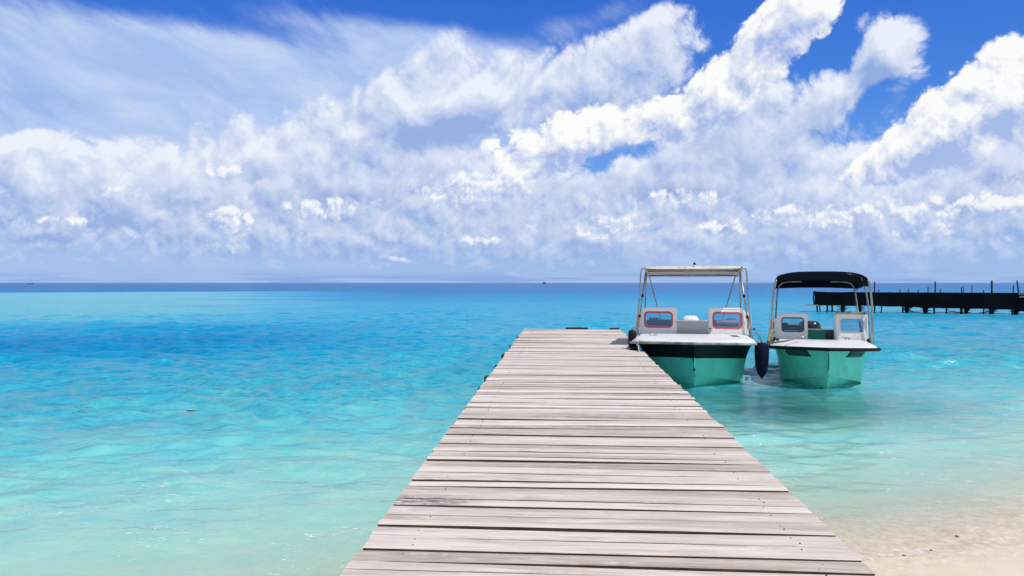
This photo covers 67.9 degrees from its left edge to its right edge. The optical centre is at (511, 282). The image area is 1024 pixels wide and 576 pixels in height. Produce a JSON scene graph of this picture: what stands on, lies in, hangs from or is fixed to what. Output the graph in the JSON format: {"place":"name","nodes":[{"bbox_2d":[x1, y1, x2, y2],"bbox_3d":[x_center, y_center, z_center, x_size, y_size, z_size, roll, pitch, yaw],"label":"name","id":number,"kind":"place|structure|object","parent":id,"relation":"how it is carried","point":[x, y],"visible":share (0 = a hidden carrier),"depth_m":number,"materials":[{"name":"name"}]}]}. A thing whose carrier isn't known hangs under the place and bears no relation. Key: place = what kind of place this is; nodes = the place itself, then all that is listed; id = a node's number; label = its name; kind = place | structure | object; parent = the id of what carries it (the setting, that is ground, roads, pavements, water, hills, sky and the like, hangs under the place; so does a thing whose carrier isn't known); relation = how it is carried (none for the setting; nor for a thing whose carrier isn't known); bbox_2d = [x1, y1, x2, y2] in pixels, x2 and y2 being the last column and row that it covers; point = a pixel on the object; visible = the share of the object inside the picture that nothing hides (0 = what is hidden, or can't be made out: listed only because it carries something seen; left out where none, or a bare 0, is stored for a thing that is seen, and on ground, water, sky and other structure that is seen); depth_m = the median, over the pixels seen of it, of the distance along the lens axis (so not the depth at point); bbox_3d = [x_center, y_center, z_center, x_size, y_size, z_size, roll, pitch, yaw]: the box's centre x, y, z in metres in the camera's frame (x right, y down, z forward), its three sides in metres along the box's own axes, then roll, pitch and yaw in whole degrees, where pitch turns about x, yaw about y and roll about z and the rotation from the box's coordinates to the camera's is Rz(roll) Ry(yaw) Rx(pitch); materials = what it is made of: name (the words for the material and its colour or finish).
{"place":"outdoors","nodes":[
{"label":"outdoors","id":0,"kind":"place"},
{"bbox_2d":[0,283,1023,575],"bbox_3d":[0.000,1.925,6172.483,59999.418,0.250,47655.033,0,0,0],"label":"water","id":1,"kind":"structure","parent":0,"point":[222,429],"depth_m":12.54,"materials":[{"name":"blue liquid"}]},
{"bbox_2d":[629,263,756,397],"bbox_3d":[4.002,1.000,16.887,2.574,2.836,5.782,0,0,13],"label":"motorboat","id":2,"kind":"object","parent":1,"relation":"on","point":[690,350],"visible":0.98,"depth_m":15.22,"materials":[{"name":"green paint"}]},
{"bbox_2d":[628,327,639,347],"bbox_3d":[2.481,1.113,15.522,0.241,0.441,0.169,0,0,-37],"label":"fender","id":3,"kind":"object","parent":2,"relation":"hanging from","point":[631,334],"visible":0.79,"depth_m":15.44,"materials":[{"name":"black rubber"}]},
{"bbox_2d":[754,335,768,378],"bbox_3d":[4.847,1.433,14.750,0.276,0.853,0.250,0,0,0],"label":"fender","id":4,"kind":"object","parent":2,"relation":"hanging from","point":[761,351],"visible":0.98,"depth_m":14.66,"materials":[{"name":"blue rubber"}]},
{"bbox_2d":[734,335,801,344],"bbox_3d":[5.082,1.159,14.936,1.324,0.228,0.448,0,0,4],"label":"mooring rope","id":5,"kind":"object","parent":2,"relation":"attached to","point":[778,341],"visible":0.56,"depth_m":14.88,"materials":[{"name":"fabric"}]},
{"bbox_2d":[768,271,880,399],"bbox_3d":[6.657,1.087,16.576,2.094,2.663,5.487,0,0,18],"label":"motorboat","id":6,"kind":"object","parent":1,"relation":"on","point":[816,355],"visible":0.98,"depth_m":15.37,"materials":[{"name":"green paint"}]},
{"bbox_2d":[767,328,773,342],"bbox_3d":[5.260,1.084,15.478,0.082,0.278,0.644,0,0,27],"label":"coiled line","id":7,"kind":"object","parent":6,"relation":"attached to","point":[770,335],"visible":0.98,"depth_m":15.42,"materials":[{"name":"yellow fabric"}]},
{"bbox_2d":[826,330,832,338],"bbox_3d":[6.827,1.180,16.352,0.130,0.320,0.050,0,0,18],"label":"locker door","id":8,"kind":"structure","parent":6,"relation":"in","point":[829,333],"depth_m":16.33,"materials":[{"name":"black"}]},
{"bbox_2d":[805,280,1023,314],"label":"pier","id":9,"kind":"structure","parent":1,"relation":"in","point":[992,302],"depth_m":49.67,"materials":[{"name":"black wood"}]},
{"bbox_2d":[0,0,1023,282],"label":"sky","id":10,"kind":"structure","parent":0,"point":[142,141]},
{"bbox_2d":[333,386,1023,575],"bbox_3d":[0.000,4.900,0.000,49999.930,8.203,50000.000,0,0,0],"label":"ground","id":11,"kind":"structure","parent":0,"point":[913,528],"depth_m":6.74,"materials":[{"name":"beige sand"}]},
{"bbox_2d":[340,327,874,575],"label":"wooden jetty","id":12,"kind":"object","parent":11,"relation":"on","point":[576,451],"visible":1,"depth_m":5.27,"materials":[{"name":"grey wood"}]},
{"bbox_2d":[630,344,644,350],"bbox_3d":[2.508,1.292,15.152,0.336,0.350,0.180,0,0,-10],"label":"cleat","id":13,"kind":"object","parent":12,"relation":"on","point":[634,348],"visible":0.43,"depth_m":15.09,"materials":[{"name":"black metal"}]}
]}

